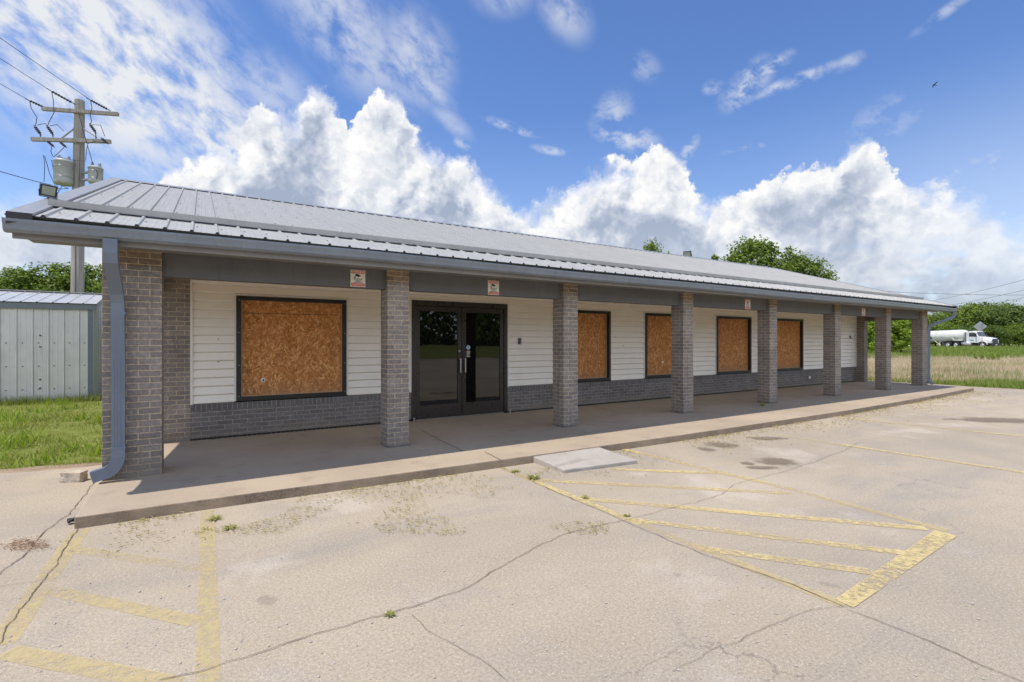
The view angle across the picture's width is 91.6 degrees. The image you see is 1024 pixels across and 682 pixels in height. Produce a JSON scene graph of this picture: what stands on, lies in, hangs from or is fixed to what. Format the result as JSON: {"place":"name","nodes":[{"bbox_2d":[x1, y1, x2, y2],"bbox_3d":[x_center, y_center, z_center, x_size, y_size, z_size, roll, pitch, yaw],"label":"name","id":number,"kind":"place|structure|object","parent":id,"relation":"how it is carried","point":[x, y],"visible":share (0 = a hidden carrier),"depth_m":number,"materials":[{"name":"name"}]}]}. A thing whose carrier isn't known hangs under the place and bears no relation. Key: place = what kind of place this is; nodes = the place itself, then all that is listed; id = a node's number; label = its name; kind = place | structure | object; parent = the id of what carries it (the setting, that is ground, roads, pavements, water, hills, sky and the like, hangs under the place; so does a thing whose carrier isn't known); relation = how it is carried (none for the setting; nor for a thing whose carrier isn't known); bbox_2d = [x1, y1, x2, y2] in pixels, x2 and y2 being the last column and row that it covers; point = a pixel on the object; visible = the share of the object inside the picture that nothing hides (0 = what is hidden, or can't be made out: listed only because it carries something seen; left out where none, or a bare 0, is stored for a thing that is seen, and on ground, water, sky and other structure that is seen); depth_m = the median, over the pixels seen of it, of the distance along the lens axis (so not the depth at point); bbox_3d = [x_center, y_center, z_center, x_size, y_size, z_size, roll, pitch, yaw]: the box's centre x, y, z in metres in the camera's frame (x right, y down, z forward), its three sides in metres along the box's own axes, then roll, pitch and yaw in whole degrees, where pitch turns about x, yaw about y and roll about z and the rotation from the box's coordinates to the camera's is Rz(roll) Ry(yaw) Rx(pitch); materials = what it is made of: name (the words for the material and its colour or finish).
{"place":"outdoors","nodes":[
{"label":"outdoors","id":0,"kind":"place"},
{"bbox_2d":[0,381,1023,681],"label":"parking lot","id":1,"kind":"structure","parent":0,"point":[804,517],"depth_m":3.38,"materials":[{"name":"concrete"}]},
{"bbox_2d":[67,517,74,523],"bbox_3d":[-3.770,1.534,4.295,0.063,0.052,0.109,0,0,41],"label":"pipe stub","id":2,"kind":"object","parent":1,"relation":"on","point":[69,520],"visible":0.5,"depth_m":4.26,"materials":[{"name":"black metal"}]},
{"bbox_2d":[59,469,87,482],"bbox_3d":[-4.915,1.521,5.582,0.245,0.126,0.149,0,0,-7],"label":"concrete chunk","id":3,"kind":"object","parent":1,"relation":"on","point":[74,476],"visible":1,"depth_m":5.53,"materials":[{"name":"beige concrete"}]},
{"bbox_2d":[208,514,221,520],"bbox_3d":[-2.620,1.554,4.373,0.169,0.026,0.184,0,0,-32],"label":"weed tuft","id":4,"kind":"object","parent":1,"relation":"on","point":[216,518],"visible":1,"depth_m":4.39,"materials":[{"name":"green plant"}]},
{"bbox_2d":[221,523,238,529],"bbox_3d":[-2.359,1.556,4.161,0.152,0.022,0.160,0,0,-32],"label":"weed tuft","id":5,"kind":"object","parent":1,"relation":"on","point":[226,527],"visible":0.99,"depth_m":4.18,"materials":[{"name":"green plant"}]},
{"bbox_2d":[384,609,395,616],"bbox_3d":[-0.693,1.558,2.844,0.083,0.017,0.075,0,0,31],"label":"weed tuft","id":6,"kind":"object","parent":1,"relation":"on","point":[390,612],"visible":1,"depth_m":2.85,"materials":[{"name":"green plant"}]},
{"bbox_2d":[0,391,1019,555],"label":"grass clippings","id":7,"kind":"object","parent":1,"relation":"on","point":[20,541],"depth_m":4.49,"materials":[{"name":"brown"}]},
{"bbox_2d":[526,474,538,479],"bbox_3d":[0.238,1.546,5.671,0.192,0.042,0.211,0,0,7],"label":"weed tuft","id":8,"kind":"object","parent":1,"relation":"on","point":[533,477],"visible":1,"depth_m":5.68,"materials":[{"name":"green plant"}]},
{"bbox_2d":[533,447,636,472],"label":"concrete ramp","id":9,"kind":"structure","parent":1,"relation":"on","point":[583,460],"depth_m":6.32,"materials":[{"name":"grey concrete"}]},
{"bbox_2d":[0,343,1023,469],"bbox_3d":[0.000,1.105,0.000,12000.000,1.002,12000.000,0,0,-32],"label":"ground","id":10,"kind":"structure","parent":0,"point":[77,438],"depth_m":8.74,"materials":[{"name":"green plant"}]},
{"bbox_2d":[0,265,56,292],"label":"tree","id":11,"kind":"object","parent":10,"relation":"on","point":[8,282],"visible":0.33,"depth_m":40.83,"materials":[{"name":"green plant"}]},
{"bbox_2d":[5,261,95,292],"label":"tree","id":12,"kind":"object","parent":10,"relation":"on","point":[55,277],"visible":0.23,"depth_m":42.24,"materials":[{"name":"green plant"}]},
{"bbox_2d":[0,391,100,405],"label":"grass","id":13,"kind":"structure","parent":10,"relation":"on","point":[82,397],"depth_m":12.80,"materials":[{"name":"green plant"}]},
{"bbox_2d":[0,289,101,401],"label":"metal shed","id":14,"kind":"structure","parent":10,"relation":"on","point":[50,344],"depth_m":13.08,"materials":[{"name":"grey metal"}]},
{"bbox_2d":[0,395,101,470],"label":"lawn grass","id":15,"kind":"structure","parent":10,"relation":"on","point":[46,417],"depth_m":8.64,"materials":[{"name":"green plant"}]},
{"bbox_2d":[26,88,118,293],"bbox_3d":[-14.949,-3.170,16.984,2.640,10.543,0.760,0,0,0],"label":"utility pole","id":16,"kind":"object","parent":10,"relation":"on","point":[78,140],"visible":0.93,"depth_m":17.03,"materials":[{"name":"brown wood"}]},
{"bbox_2d":[0,171,50,184],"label":"power line","id":17,"kind":"object","parent":16,"relation":"attached to","point":[24,178],"visible":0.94,"depth_m":14.44,"materials":[{"name":"black metal"}]},
{"bbox_2d":[0,38,89,99],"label":"power line","id":18,"kind":"object","parent":16,"relation":"attached to","point":[44,68],"visible":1,"depth_m":14.53,"materials":[{"name":"black metal"}]},
{"bbox_2d":[53,155,73,186],"bbox_3d":[-15.204,-5.795,16.880,0.552,0.982,0.547,0,0,-32],"label":"transformer","id":19,"kind":"object","parent":16,"relation":"attached to","point":[63,171],"visible":1,"depth_m":16.70,"materials":[{"name":"grey paint"}]},
{"bbox_2d":[80,162,103,183],"bbox_3d":[-14.430,-5.742,17.120,0.840,0.729,0.431,0,0,26],"label":"transformer","id":20,"kind":"object","parent":16,"relation":"attached to","point":[91,172],"visible":0.87,"depth_m":16.89,"materials":[{"name":"grey paint"}]},
{"bbox_2d":[63,262,101,294],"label":"tree","id":21,"kind":"object","parent":10,"relation":"on","point":[96,287],"visible":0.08,"depth_m":44.11,"materials":[{"name":"green plant"}]},
{"bbox_2d":[2,177,957,482],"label":"store building","id":22,"kind":"structure","parent":10,"relation":"on","point":[226,315],"depth_m":8.40,"materials":[{"name":"grey"}]},
{"bbox_2d":[38,183,57,198],"bbox_3d":[-5.154,-1.632,5.528,0.071,0.204,0.162,0,0,30],"label":"floodlight","id":23,"kind":"object","parent":22,"relation":"on","point":[46,190],"visible":0.91,"depth_m":5.52,"materials":[{"name":"black metal"}]},
{"bbox_2d":[236,296,346,400],"bbox_3d":[-3.547,0.114,8.096,1.640,1.615,0.139,0,0,-32],"label":"window","id":24,"kind":"structure","parent":22,"relation":"in","point":[287,353],"depth_m":8.06,"materials":[{"name":"brown wood"}]},
{"bbox_2d":[350,270,364,286],"bbox_3d":[-2.069,-0.841,6.685,0.196,0.224,0.006,0,0,-32],"label":"warning sign","id":25,"kind":"object","parent":22,"relation":"attached to","point":[357,278],"visible":1,"depth_m":6.68,"materials":[{"name":"beige"}]},
{"bbox_2d":[416,306,461,418],"bbox_3d":[-1.372,0.398,9.408,0.942,2.097,0.114,0,0,-32],"label":"door","id":26,"kind":"structure","parent":22,"relation":"in","point":[438,329],"depth_m":9.43,"materials":[{"name":"black glass"}]},
{"bbox_2d":[462,308,503,414],"bbox_3d":[-0.563,0.398,9.913,0.942,2.097,0.114,0,0,-32],"label":"door","id":27,"kind":"structure","parent":22,"relation":"in","point":[482,328],"depth_m":9.93,"materials":[{"name":"black glass"}]},
{"bbox_2d":[488,280,498,294],"bbox_3d":[-0.289,-0.834,7.797,0.196,0.224,0.006,0,0,-32],"label":"warning sign","id":28,"kind":"object","parent":22,"relation":"attached to","point":[493,287],"visible":1,"depth_m":7.79,"materials":[{"name":"white"}]},
{"bbox_2d":[578,310,610,381],"bbox_3d":[1.592,0.114,11.306,1.640,1.615,0.139,0,0,-32],"label":"window","id":29,"kind":"structure","parent":22,"relation":"in","point":[594,327],"depth_m":11.53,"materials":[{"name":"brown wood"}]},
{"bbox_2d":[645,313,670,377],"bbox_3d":[3.967,0.114,12.789,1.640,1.615,0.139,0,0,-32],"label":"window","id":30,"kind":"structure","parent":22,"relation":"in","point":[657,325],"depth_m":12.66,"materials":[{"name":"brown wood"}]},
{"bbox_2d":[683,251,691,255],"bbox_3d":[6.640,-3.195,18.833,0.325,0.408,0.139,0,0,28],"label":"floodlight","id":31,"kind":"object","parent":22,"relation":"on","point":[687,253],"visible":0.58,"depth_m":18.79,"materials":[{"name":"black metal"}]},
{"bbox_2d":[716,316,751,373],"bbox_3d":[6.329,0.114,14.265,1.610,1.615,0.139,0,0,-32],"label":"window","id":32,"kind":"structure","parent":22,"relation":"in","point":[733,334],"depth_m":14.33,"materials":[{"name":"brown wood"}]},
{"bbox_2d":[745,299,749,308],"bbox_3d":[5.369,-0.834,11.332,0.196,0.224,0.006,0,0,-32],"label":"warning sign","id":33,"kind":"object","parent":22,"relation":"attached to","point":[747,303],"visible":1,"depth_m":11.32,"materials":[{"name":"white"}]},
{"bbox_2d":[777,318,803,370],"bbox_3d":[8.723,0.114,15.760,1.635,1.615,0.139,0,0,-32],"label":"window","id":34,"kind":"structure","parent":22,"relation":"in","point":[790,332],"depth_m":15.87,"materials":[{"name":"brown wood"}]},
{"bbox_2d":[642,236,668,252],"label":"tree","id":35,"kind":"object","parent":10,"relation":"on","point":[650,247],"visible":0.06,"depth_m":59.47,"materials":[{"name":"green plant"}]},
{"bbox_2d":[711,234,803,270],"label":"tree","id":36,"kind":"object","parent":10,"relation":"on","point":[751,250],"visible":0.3,"depth_m":55.94,"materials":[{"name":"green plant"}]},
{"bbox_2d":[783,250,839,280],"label":"tree","id":37,"kind":"object","parent":10,"relation":"on","point":[817,268],"visible":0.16,"depth_m":58.37,"materials":[{"name":"green plant"}]},
{"bbox_2d":[868,321,902,352],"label":"bush","id":38,"kind":"object","parent":10,"relation":"on","point":[871,337],"visible":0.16,"depth_m":56.10,"materials":[{"name":"green plant"}]},
{"bbox_2d":[891,320,931,352],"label":"bush","id":39,"kind":"object","parent":10,"relation":"on","point":[903,334],"visible":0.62,"depth_m":54.95,"materials":[{"name":"green plant"}]},
{"bbox_2d":[910,314,953,324],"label":"tree","id":40,"kind":"object","parent":10,"relation":"on","point":[931,318],"visible":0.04,"depth_m":120.72,"materials":[{"name":"green plant"}]},
{"bbox_2d":[868,345,1023,359],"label":"roadside green grass","id":41,"kind":"structure","parent":10,"relation":"on","point":[957,351],"depth_m":53.87,"materials":[{"name":"green plant"}]},
{"bbox_2d":[868,370,1023,388],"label":"field margin grass","id":42,"kind":"structure","parent":10,"relation":"on","point":[1016,383],"depth_m":18.27,"materials":[{"name":"green plant"}]},
{"bbox_2d":[930,322,962,345],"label":"tree","id":43,"kind":"object","parent":10,"relation":"on","point":[942,326],"visible":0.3,"depth_m":111.34,"materials":[{"name":"green plant"}]},
{"bbox_2d":[929,303,979,321],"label":"tree","id":44,"kind":"object","parent":10,"relation":"on","point":[948,313],"visible":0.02,"depth_m":134.40,"materials":[{"name":"green plant"}]},
{"bbox_2d":[932,311,986,343],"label":"tree","id":45,"kind":"object","parent":10,"relation":"on","point":[957,316],"visible":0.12,"depth_m":118.62,"materials":[{"name":"green plant"}]},
{"bbox_2d":[953,322,976,330],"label":"tree","id":46,"kind":"object","parent":10,"relation":"on","point":[968,328],"visible":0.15,"depth_m":111.30,"materials":[{"name":"green plant"}]},
{"bbox_2d":[973,353,983,358],"bbox_3d":[35.685,1.198,38.078,0.542,0.821,0.772,0,0,-68],"label":"weed plant","id":47,"kind":"object","parent":10,"relation":"on","point":[980,354],"visible":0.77,"depth_m":38.08,"materials":[{"name":"green plant"}]},
{"bbox_2d":[973,321,986,330],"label":"road sign","id":48,"kind":"object","parent":10,"relation":"on","point":[980,326],"visible":0.89,"depth_m":76.97,"materials":[{"name":"silver metal"}]},
{"bbox_2d":[950,300,1020,326],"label":"tree","id":49,"kind":"object","parent":10,"relation":"on","point":[976,312],"visible":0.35,"depth_m":115.83,"materials":[{"name":"green plant"}]},
{"bbox_2d":[972,323,1013,345],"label":"tree","id":50,"kind":"object","parent":10,"relation":"on","point":[1002,334],"visible":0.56,"depth_m":102.54,"materials":[{"name":"green plant"}]},
{"bbox_2d":[987,349,1005,361],"bbox_3d":[35.043,1.070,36.029,0.958,1.080,1.077,0,0,25],"label":"weed plant","id":51,"kind":"object","parent":10,"relation":"on","point":[997,355],"visible":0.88,"depth_m":36.07,"materials":[{"name":"green plant"}]},
{"bbox_2d":[971,300,1023,345],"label":"tree","id":52,"kind":"object","parent":10,"relation":"on","point":[1010,311],"visible":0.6,"depth_m":109.92,"materials":[{"name":"green plant"}]},
{"bbox_2d":[994,323,1023,345],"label":"tree","id":53,"kind":"object","parent":10,"relation":"on","point":[1017,330],"visible":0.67,"depth_m":105.06,"materials":[{"name":"green plant"}]},
{"bbox_2d":[0,382,1023,472],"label":"dirt verge","id":54,"kind":"structure","parent":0,"point":[32,469],"depth_m":6.21,"materials":[{"name":"soil"}]},
{"bbox_2d":[0,0,1023,314],"label":"sky","id":55,"kind":"structure","parent":0,"point":[820,128],"materials":[{"name":"blue"}]},
{"bbox_2d":[74,381,973,528],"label":"porch floor","id":56,"kind":"structure","parent":0,"point":[200,474],"depth_m":7.01,"materials":[{"name":"concrete"}]},
{"bbox_2d":[868,354,1023,382],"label":"tall dry grass","id":57,"kind":"structure","parent":0,"point":[896,363],"depth_m":25.88,"materials":[{"name":"beige plant"}]},
{"label":"highway","id":58,"kind":"structure","parent":0,"visible":0},
{"bbox_2d":[908,330,1000,346],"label":"tanker truck","id":59,"kind":"object","parent":58,"relation":"on","point":[960,337],"visible":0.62,"depth_m":89.46,"materials":[{"name":"white paint"}]}
]}

